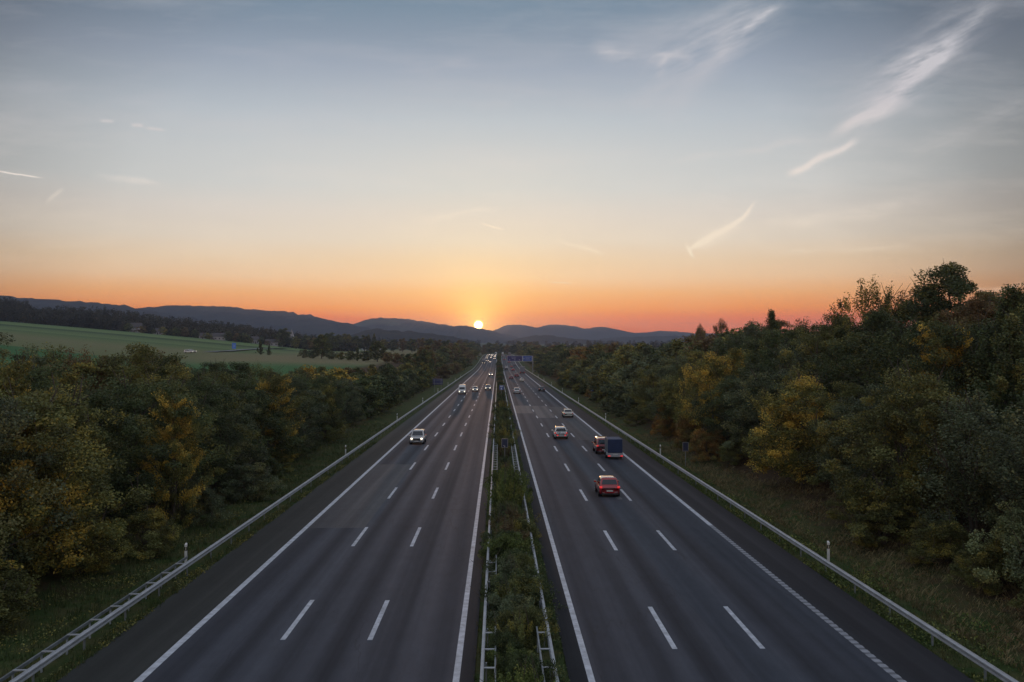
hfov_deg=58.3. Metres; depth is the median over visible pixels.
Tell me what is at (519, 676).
median shrub
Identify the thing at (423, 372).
broadleaf tree
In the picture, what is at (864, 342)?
willow tree
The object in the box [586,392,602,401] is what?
bush
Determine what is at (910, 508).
hornbeam tree
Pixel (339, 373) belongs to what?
broadleaf tree
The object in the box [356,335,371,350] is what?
broadleaf tree
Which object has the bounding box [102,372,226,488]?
broadleaf tree
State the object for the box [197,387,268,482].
broadleaf tree
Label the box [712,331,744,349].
broadleaf tree
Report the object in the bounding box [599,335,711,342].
hills
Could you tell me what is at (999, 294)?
willow tree
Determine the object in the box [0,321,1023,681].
ground
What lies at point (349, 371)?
broadleaf tree
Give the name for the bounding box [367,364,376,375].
willow tree
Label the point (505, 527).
median shrub
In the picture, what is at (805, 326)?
willow tree
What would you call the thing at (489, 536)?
median shrub
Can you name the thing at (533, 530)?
median shrub
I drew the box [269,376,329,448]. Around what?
broadleaf tree
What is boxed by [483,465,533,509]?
median shrub
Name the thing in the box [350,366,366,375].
broadleaf tree
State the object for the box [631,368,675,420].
hornbeam tree
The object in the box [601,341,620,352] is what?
broadleaf tree
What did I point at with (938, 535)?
bush
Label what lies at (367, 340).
conifer tree
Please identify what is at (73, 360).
willow tree
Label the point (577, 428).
road patch
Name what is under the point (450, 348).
broadleaf tree
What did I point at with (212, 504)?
bush
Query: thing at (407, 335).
hills
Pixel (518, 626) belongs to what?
median shrub
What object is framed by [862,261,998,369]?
broadleaf tree
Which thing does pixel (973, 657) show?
guard rail
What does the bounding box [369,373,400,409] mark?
broadleaf tree
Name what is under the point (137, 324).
house
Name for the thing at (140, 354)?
broadleaf tree
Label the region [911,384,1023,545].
broadleaf tree
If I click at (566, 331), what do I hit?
hills
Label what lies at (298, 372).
willow tree
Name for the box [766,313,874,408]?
broadleaf tree
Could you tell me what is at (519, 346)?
willow tree
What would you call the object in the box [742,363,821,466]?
tree
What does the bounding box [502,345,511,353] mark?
broadleaf tree
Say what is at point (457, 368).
broadleaf tree
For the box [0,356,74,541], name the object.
hornbeam tree
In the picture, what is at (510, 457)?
median weeds
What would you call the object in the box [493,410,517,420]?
median shrub
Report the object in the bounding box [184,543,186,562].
delineator post
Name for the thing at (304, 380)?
broadleaf tree
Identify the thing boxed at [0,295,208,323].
hills
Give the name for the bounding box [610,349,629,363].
willow tree
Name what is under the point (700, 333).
willow tree
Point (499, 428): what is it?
median shrub
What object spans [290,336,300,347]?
broadleaf tree
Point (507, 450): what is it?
median shrub
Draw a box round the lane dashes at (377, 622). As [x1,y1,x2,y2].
[367,355,493,639]
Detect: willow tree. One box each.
[8,342,98,393]
[40,344,124,472]
[119,350,194,400]
[174,368,230,399]
[237,360,281,385]
[276,383,316,433]
[289,367,313,384]
[292,364,324,386]
[305,375,347,426]
[315,365,325,373]
[320,378,348,416]
[365,367,379,375]
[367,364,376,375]
[381,366,392,378]
[480,345,486,354]
[497,343,504,353]
[516,341,521,349]
[576,358,593,375]
[604,367,621,400]
[605,347,615,353]
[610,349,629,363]
[625,364,668,416]
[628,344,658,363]
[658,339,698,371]
[674,357,722,431]
[689,322,705,342]
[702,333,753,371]
[709,318,729,341]
[716,320,765,363]
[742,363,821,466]
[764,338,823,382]
[768,316,821,377]
[827,274,910,384]
[835,311,960,444]
[873,290,923,329]
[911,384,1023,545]
[946,286,1020,343]
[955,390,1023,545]
[988,283,1023,321]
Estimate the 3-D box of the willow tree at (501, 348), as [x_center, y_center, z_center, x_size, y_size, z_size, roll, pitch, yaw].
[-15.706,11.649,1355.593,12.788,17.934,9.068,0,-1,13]
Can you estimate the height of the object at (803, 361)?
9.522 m
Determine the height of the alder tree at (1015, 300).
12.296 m
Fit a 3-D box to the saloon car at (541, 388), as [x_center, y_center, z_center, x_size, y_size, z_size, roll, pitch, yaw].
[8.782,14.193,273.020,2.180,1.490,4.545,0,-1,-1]
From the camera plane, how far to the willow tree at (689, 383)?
111.28 m
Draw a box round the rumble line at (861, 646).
[710,526,906,681]
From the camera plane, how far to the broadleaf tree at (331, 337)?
896.42 m
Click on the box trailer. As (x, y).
(613, 446)
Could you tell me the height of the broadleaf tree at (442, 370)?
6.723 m
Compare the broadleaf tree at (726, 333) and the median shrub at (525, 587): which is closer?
the median shrub at (525, 587)
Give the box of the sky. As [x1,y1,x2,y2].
[0,0,1023,332]
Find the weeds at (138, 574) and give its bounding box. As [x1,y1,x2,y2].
[0,405,401,681]
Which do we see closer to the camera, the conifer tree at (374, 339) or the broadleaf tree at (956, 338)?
the broadleaf tree at (956, 338)
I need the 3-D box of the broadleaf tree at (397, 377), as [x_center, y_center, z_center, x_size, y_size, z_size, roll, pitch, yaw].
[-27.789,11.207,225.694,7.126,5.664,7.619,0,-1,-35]
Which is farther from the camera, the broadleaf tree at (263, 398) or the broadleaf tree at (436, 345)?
the broadleaf tree at (436, 345)
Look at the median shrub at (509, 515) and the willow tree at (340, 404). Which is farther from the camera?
the willow tree at (340, 404)
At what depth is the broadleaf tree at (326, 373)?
161.36 m
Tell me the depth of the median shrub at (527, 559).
46.65 m
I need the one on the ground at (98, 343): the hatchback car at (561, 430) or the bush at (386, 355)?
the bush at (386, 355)
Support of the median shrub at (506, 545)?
on the ground at (98, 343)
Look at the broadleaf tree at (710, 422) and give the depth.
98.80 m
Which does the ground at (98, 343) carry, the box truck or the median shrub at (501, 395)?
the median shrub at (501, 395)
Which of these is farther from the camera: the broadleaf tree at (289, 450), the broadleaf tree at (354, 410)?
the broadleaf tree at (354, 410)
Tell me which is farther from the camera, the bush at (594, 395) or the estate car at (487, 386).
the estate car at (487, 386)
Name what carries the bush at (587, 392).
on the ground at (98, 343)
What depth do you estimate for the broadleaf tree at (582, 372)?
250.19 m
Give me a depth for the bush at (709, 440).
96.19 m
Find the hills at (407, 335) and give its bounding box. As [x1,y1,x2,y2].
[351,328,479,343]
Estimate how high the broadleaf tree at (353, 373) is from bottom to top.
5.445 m
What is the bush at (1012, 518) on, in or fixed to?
on the ground at (98, 343)
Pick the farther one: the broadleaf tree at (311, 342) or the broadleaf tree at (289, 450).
the broadleaf tree at (311, 342)
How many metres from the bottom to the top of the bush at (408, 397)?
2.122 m
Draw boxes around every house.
[129,322,141,332]
[152,328,163,334]
[210,332,226,340]
[251,336,259,343]
[265,338,278,345]
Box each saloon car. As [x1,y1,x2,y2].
[538,386,544,390]
[561,409,572,416]
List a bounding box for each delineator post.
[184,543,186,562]
[827,541,829,560]
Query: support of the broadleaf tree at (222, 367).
on the ground at (98, 343)
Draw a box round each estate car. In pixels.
[409,429,425,443]
[485,384,490,389]
[513,387,520,393]
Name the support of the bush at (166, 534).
on the ground at (98, 343)
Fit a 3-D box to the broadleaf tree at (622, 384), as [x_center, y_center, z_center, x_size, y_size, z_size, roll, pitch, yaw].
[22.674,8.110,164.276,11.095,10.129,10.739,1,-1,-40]
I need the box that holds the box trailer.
[604,437,622,457]
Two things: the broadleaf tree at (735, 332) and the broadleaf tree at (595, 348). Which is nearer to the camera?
the broadleaf tree at (735, 332)
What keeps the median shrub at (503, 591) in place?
on the ground at (98, 343)
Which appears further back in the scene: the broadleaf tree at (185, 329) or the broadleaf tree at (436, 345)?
the broadleaf tree at (185, 329)
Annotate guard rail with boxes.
[0,354,486,681]
[480,382,497,681]
[501,370,558,681]
[511,354,1018,681]
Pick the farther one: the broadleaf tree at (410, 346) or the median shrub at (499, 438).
the broadleaf tree at (410, 346)
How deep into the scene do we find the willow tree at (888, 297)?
87.58 m
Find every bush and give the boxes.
[0,552,39,628]
[29,523,140,576]
[109,500,181,559]
[135,326,147,332]
[156,472,235,527]
[169,327,181,335]
[201,333,212,338]
[210,457,286,501]
[236,333,251,342]
[250,451,289,481]
[252,445,293,473]
[288,437,312,460]
[297,349,309,357]
[306,350,318,357]
[325,351,336,358]
[335,352,346,359]
[345,351,355,359]
[356,350,372,360]
[381,352,393,361]
[387,352,404,362]
[399,353,413,363]
[402,392,413,399]
[454,357,472,367]
[538,365,549,372]
[538,368,546,375]
[558,379,566,386]
[563,380,570,387]
[577,387,588,394]
[584,385,597,397]
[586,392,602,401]
[607,403,629,416]
[619,406,648,423]
[650,407,683,435]
[651,414,668,431]
[671,414,704,447]
[675,428,700,447]
[682,426,725,461]
[711,436,759,464]
[820,476,893,523]
[844,496,922,550]
[901,511,976,564]
[940,530,1023,595]
[964,488,1023,590]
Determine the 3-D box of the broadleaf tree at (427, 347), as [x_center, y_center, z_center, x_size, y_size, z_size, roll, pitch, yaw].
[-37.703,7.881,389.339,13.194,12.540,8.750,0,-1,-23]
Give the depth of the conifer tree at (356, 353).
468.54 m
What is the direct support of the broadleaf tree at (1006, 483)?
on the ground at (98, 343)
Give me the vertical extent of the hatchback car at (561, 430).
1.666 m
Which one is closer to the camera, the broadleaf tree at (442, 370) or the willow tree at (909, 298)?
the willow tree at (909, 298)
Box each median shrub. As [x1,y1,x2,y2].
[470,548,539,590]
[470,574,527,614]
[477,529,541,561]
[477,532,542,561]
[478,629,523,667]
[479,653,557,681]
[481,516,529,550]
[481,591,557,631]
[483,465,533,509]
[484,456,525,498]
[484,464,525,510]
[485,500,526,526]
[486,425,515,437]
[486,647,548,681]
[487,499,524,529]
[487,572,566,610]
[487,607,550,650]
[488,422,520,442]
[488,435,516,449]
[489,418,521,431]
[489,501,542,537]
[490,518,541,546]
[490,547,534,573]
[490,606,560,644]
[491,406,513,416]
[492,399,510,410]
[492,414,511,422]
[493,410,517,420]
[493,567,559,596]
[494,445,513,456]
[496,400,508,407]
[497,393,507,398]
[497,650,564,681]
[500,455,507,464]
[500,551,546,586]
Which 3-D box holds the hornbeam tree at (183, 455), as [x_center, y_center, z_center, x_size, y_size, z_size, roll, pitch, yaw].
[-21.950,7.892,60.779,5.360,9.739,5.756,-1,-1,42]
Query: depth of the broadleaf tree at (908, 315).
85.66 m
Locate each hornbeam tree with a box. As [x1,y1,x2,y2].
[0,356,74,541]
[0,387,117,578]
[48,352,163,468]
[125,352,205,434]
[133,388,214,527]
[200,370,243,398]
[235,375,307,462]
[263,369,292,382]
[307,382,352,442]
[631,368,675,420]
[711,347,752,409]
[883,387,1020,524]
[895,317,999,456]
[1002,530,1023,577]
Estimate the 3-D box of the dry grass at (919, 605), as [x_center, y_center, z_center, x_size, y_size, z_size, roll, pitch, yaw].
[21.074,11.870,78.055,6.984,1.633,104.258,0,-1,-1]
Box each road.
[142,355,496,681]
[204,348,263,351]
[501,355,897,681]
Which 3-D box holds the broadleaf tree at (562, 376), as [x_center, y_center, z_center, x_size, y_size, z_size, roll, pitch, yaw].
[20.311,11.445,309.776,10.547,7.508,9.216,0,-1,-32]
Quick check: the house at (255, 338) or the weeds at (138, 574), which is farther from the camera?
the house at (255, 338)
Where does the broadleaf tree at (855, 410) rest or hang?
on the ground at (98, 343)
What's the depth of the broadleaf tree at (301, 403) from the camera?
98.62 m
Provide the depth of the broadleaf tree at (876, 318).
76.58 m
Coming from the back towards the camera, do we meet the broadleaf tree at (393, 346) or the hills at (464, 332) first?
the hills at (464, 332)
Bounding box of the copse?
[350,336,670,352]
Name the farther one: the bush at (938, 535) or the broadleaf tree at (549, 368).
the broadleaf tree at (549, 368)
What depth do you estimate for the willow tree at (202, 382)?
88.93 m
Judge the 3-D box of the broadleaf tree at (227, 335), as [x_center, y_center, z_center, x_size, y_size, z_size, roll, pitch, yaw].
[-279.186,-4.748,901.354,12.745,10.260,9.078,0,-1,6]
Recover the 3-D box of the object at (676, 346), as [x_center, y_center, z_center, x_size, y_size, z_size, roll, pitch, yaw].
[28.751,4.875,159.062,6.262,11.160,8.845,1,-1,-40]
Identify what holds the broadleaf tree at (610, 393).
on the ground at (98, 343)
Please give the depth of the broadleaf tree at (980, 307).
71.94 m
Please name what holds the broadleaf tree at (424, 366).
on the ground at (98, 343)
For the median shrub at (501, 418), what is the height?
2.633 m
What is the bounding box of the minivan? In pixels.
[592,436,607,453]
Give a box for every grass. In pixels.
[637,431,1023,674]
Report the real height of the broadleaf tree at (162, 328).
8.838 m
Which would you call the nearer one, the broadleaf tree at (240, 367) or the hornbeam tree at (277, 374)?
the broadleaf tree at (240, 367)
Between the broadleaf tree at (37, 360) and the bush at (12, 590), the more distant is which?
the broadleaf tree at (37, 360)
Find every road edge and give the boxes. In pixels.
[459,371,496,681]
[501,359,588,681]
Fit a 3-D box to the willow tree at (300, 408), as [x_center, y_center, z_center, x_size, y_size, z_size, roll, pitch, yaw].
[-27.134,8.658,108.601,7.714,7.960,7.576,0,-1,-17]
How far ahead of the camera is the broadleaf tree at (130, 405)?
62.17 m
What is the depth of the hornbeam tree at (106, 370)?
69.23 m
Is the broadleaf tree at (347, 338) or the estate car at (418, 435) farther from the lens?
the broadleaf tree at (347, 338)
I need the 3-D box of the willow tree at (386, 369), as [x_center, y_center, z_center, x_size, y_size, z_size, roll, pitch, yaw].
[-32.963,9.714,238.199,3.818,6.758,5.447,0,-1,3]
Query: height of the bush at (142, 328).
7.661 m
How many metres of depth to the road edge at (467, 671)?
43.88 m
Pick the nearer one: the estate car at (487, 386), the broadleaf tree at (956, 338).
the broadleaf tree at (956, 338)
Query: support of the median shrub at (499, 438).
on the ground at (98, 343)
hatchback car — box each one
[552,426,567,438]
[594,475,619,495]
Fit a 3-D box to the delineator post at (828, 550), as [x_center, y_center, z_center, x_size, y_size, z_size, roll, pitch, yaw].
[17.771,11.810,51.643,0.145,1.140,0.131,0,-1,-1]
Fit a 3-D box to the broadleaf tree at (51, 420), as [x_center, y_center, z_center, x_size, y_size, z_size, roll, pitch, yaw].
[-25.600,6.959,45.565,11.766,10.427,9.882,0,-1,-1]
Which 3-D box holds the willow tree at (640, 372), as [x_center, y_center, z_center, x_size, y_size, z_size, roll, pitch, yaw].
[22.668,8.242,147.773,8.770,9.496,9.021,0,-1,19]
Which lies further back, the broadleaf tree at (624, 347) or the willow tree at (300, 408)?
the broadleaf tree at (624, 347)
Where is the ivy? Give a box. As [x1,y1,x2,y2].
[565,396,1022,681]
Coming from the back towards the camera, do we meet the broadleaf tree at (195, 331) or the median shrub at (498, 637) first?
the broadleaf tree at (195, 331)
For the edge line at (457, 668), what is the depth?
46.00 m
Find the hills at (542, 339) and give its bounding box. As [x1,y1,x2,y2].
[503,335,606,343]
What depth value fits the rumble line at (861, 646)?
40.38 m
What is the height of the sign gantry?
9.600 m
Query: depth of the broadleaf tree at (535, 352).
708.70 m
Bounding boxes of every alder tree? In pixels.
[707,339,720,360]
[731,328,779,385]
[764,309,780,332]
[787,321,869,428]
[961,311,1023,476]
[963,283,1023,436]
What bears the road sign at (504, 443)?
on the ground at (98, 343)
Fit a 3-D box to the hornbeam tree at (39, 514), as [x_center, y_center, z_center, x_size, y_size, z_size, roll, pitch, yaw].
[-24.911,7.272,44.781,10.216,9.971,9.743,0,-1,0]
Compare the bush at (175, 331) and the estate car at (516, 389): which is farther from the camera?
the bush at (175, 331)
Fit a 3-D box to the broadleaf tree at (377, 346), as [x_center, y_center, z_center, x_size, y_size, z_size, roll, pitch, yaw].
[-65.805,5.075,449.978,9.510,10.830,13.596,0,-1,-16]
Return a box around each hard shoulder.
[57,355,486,681]
[511,355,973,681]
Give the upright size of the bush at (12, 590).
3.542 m
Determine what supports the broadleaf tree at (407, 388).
on the ground at (98, 343)
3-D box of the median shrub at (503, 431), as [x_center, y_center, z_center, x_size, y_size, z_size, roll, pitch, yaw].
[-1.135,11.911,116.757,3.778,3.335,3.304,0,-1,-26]
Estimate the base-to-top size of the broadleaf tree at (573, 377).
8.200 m
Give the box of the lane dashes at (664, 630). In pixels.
[505,358,676,648]
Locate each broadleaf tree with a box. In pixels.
[0,332,47,379]
[0,349,110,489]
[0,377,127,579]
[0,397,80,578]
[10,373,153,549]
[40,388,182,527]
[74,370,219,511]
[92,342,203,467]
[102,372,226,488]
[123,323,133,331]
[138,370,260,483]
[158,326,167,334]
[181,327,189,335]
[190,329,199,337]
[191,362,224,378]
[194,373,293,465]
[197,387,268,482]
[206,360,236,376]
[207,361,287,421]
[221,331,233,339]
[229,390,305,460]
[232,333,239,341]
[247,385,305,444]
[257,336,264,343]
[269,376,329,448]
[270,328,292,346]
[285,370,330,433]
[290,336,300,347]
[294,371,349,432]
[299,335,310,348]
[307,337,316,349]
[310,334,332,358]
[312,369,345,381]
[321,367,352,381]
[324,379,366,416]
[325,332,340,348]
[334,334,344,345]
[336,378,373,422]
[342,334,357,346]
[343,367,357,378]
[343,374,393,410]
[346,372,361,379]
[346,377,389,416]
[348,336,363,348]
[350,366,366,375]
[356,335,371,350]
[368,341,386,361]
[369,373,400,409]
[371,374,393,394]
[381,363,394,369]
[386,339,398,351]
[393,377,412,399]
[396,338,407,351]
[396,362,416,371]
[396,375,411,392]
[398,369,423,384]
[404,339,418,351]
[408,345,436,367]
[412,338,426,350]
[413,370,425,386]
[414,349,435,371]
[415,369,433,382]
[417,362,436,383]
[424,338,435,350]
[429,340,442,352]
[434,362,449,375]
[435,346,453,357]
[436,364,457,378]
[445,345,458,361]
[452,363,460,373]
[485,342,497,353]
[492,343,498,352]
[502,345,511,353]
[506,345,517,353]
[528,349,543,356]
[543,365,556,376]
[548,343,568,353]
[557,365,569,378]
[563,359,581,382]
[567,363,587,382]
[575,365,592,381]
[576,367,593,391]
[581,357,610,381]
[582,342,607,357]
[585,363,606,394]
[586,363,620,397]
[590,360,620,393]
[598,365,637,404]
[600,358,663,408]
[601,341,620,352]
[604,377,627,403]
[608,351,638,366]
[611,343,634,364]
[621,375,655,409]
[629,342,651,352]
[632,354,662,368]
[644,350,692,420]
[648,363,692,430]
[650,346,706,383]
[655,342,684,356]
[658,338,684,359]
[664,353,742,422]
[671,335,720,362]
[677,336,693,345]
[678,345,750,439]
[684,341,701,356]
[689,374,756,448]
[701,330,734,351]
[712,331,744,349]
[714,363,788,449]
[721,363,815,455]
[722,321,759,339]
[741,320,818,389]
[741,369,853,487]
[753,319,792,336]
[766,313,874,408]
[776,328,799,355]
[799,380,893,493]
[806,308,935,437]
[811,383,941,496]
[815,358,991,528]
[845,301,923,387]
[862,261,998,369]
[893,309,1009,447]
[932,290,1022,385]
[951,291,1023,399]
[995,400,1023,469]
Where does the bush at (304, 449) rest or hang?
on the ground at (98, 343)
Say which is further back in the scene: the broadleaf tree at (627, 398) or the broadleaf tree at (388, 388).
the broadleaf tree at (388, 388)
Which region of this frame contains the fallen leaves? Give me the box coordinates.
[587,401,1023,668]
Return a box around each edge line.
[134,366,480,681]
[453,359,496,681]
[501,357,594,681]
[515,362,711,524]
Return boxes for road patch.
[308,464,412,527]
[514,406,533,412]
[531,406,555,417]
[548,407,599,439]
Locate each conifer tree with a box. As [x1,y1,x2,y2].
[255,341,263,354]
[266,346,271,354]
[354,347,361,360]
[364,335,372,349]
[370,334,376,348]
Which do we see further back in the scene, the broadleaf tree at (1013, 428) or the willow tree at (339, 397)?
the willow tree at (339, 397)
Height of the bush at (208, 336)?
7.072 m
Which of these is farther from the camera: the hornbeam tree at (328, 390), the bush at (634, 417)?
the bush at (634, 417)
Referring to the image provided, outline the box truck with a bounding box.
[520,366,524,373]
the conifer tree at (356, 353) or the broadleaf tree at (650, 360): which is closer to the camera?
the broadleaf tree at (650, 360)
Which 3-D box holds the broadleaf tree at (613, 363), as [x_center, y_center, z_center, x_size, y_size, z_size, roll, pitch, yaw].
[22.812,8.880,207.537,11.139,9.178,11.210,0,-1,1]
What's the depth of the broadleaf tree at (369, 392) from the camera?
157.84 m
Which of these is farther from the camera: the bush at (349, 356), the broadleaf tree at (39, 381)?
the bush at (349, 356)
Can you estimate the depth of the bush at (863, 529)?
53.51 m
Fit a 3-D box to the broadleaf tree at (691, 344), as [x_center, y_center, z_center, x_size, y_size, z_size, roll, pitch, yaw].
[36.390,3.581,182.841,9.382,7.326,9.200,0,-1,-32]
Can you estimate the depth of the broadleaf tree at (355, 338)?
976.32 m
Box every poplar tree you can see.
[558,350,564,362]
[562,347,566,358]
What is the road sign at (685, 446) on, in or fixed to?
on the ground at (98, 343)
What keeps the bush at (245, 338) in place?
on the ground at (98, 343)
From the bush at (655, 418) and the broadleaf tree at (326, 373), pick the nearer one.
the bush at (655, 418)
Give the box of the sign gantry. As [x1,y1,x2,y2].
[507,356,532,372]
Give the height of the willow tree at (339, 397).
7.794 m
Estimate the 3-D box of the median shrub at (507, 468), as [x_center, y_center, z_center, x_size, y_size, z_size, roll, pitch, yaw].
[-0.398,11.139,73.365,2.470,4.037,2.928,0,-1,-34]
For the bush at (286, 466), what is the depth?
88.48 m
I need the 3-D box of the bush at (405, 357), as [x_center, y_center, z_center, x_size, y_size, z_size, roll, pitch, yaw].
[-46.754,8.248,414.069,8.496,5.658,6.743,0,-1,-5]
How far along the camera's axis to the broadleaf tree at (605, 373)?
198.19 m
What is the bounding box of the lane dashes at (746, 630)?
[518,374,764,647]
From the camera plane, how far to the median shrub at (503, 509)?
59.88 m
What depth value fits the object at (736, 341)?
122.62 m
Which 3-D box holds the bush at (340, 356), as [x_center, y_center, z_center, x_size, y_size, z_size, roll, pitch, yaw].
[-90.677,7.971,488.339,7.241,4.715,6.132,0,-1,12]
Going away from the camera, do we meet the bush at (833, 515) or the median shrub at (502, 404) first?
the bush at (833, 515)
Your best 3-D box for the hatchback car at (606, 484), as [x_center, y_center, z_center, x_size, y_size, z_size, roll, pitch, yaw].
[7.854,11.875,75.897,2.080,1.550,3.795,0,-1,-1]
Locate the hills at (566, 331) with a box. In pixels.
[493,324,722,339]
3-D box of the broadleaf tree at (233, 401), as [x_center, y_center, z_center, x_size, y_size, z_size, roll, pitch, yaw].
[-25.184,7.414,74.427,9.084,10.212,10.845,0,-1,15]
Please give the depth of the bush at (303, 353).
517.19 m
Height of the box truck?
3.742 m
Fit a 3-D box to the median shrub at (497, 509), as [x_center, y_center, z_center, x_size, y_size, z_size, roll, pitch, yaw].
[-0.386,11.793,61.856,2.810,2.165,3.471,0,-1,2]
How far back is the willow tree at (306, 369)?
150.93 m
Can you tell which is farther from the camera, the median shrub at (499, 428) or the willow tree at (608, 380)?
the willow tree at (608, 380)
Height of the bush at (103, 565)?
2.993 m
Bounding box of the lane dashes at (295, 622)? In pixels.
[280,375,480,639]
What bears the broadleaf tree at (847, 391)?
on the ground at (98, 343)
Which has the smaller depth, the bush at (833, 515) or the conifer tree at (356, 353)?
the bush at (833, 515)
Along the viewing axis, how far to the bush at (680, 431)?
107.59 m
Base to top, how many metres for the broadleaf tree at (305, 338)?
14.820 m
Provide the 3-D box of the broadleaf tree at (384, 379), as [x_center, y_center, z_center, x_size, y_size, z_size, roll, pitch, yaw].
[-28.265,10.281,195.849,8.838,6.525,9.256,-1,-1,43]
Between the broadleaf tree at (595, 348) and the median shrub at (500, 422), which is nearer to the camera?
the median shrub at (500, 422)
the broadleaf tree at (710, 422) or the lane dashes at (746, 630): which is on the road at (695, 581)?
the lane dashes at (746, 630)
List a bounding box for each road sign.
[433,379,442,384]
[501,439,507,454]
[682,442,688,465]
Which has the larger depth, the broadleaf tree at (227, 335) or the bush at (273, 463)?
the broadleaf tree at (227, 335)
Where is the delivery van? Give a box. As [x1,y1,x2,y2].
[458,384,465,393]
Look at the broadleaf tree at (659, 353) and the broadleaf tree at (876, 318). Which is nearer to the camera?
the broadleaf tree at (876, 318)
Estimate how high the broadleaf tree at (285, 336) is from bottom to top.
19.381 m
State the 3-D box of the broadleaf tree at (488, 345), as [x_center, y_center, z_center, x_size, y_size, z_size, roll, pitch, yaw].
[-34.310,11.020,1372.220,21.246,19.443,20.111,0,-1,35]
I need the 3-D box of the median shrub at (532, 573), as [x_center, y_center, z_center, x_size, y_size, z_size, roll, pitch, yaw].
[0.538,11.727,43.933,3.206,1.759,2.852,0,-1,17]
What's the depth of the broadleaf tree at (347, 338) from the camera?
965.93 m
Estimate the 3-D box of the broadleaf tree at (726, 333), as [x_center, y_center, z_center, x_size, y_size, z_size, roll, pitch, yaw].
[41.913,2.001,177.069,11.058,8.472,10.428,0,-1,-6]
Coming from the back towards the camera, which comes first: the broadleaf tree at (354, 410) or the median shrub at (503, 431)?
the broadleaf tree at (354, 410)
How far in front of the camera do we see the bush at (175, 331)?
899.44 m
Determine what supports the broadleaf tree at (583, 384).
on the ground at (98, 343)
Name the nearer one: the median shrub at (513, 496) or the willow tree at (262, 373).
the median shrub at (513, 496)
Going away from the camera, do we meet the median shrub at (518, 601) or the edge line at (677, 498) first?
the median shrub at (518, 601)
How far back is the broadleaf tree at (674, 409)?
118.24 m
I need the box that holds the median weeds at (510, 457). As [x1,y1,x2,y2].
[484,389,570,681]
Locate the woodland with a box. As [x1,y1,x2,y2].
[0,296,359,351]
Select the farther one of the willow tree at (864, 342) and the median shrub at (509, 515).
the willow tree at (864, 342)
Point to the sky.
(635, 166)
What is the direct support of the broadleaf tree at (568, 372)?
on the ground at (98, 343)
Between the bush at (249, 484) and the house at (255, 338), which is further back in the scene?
the house at (255, 338)
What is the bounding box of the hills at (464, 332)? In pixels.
[353,317,517,342]
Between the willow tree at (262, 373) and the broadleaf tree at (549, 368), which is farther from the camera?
the broadleaf tree at (549, 368)
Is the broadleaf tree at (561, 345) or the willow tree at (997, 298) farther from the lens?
the broadleaf tree at (561, 345)
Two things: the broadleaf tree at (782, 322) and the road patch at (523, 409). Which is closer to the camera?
the broadleaf tree at (782, 322)
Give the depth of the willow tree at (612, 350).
318.23 m
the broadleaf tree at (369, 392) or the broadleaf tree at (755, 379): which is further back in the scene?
the broadleaf tree at (369, 392)
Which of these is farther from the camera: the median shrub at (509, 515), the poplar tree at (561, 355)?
the poplar tree at (561, 355)
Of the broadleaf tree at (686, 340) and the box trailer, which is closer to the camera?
the box trailer
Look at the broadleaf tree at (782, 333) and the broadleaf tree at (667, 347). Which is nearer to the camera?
the broadleaf tree at (782, 333)
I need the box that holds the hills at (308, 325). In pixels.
[136,305,370,337]
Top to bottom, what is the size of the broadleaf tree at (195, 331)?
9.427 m
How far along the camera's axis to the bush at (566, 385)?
291.92 m
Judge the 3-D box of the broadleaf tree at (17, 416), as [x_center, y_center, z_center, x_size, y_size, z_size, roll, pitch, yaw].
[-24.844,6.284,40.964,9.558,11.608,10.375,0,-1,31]
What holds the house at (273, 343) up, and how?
on the ground at (98, 343)
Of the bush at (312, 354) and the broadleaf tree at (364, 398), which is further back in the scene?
the bush at (312, 354)
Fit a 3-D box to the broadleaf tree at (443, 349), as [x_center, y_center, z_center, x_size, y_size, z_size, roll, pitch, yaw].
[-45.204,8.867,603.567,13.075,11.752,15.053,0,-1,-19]

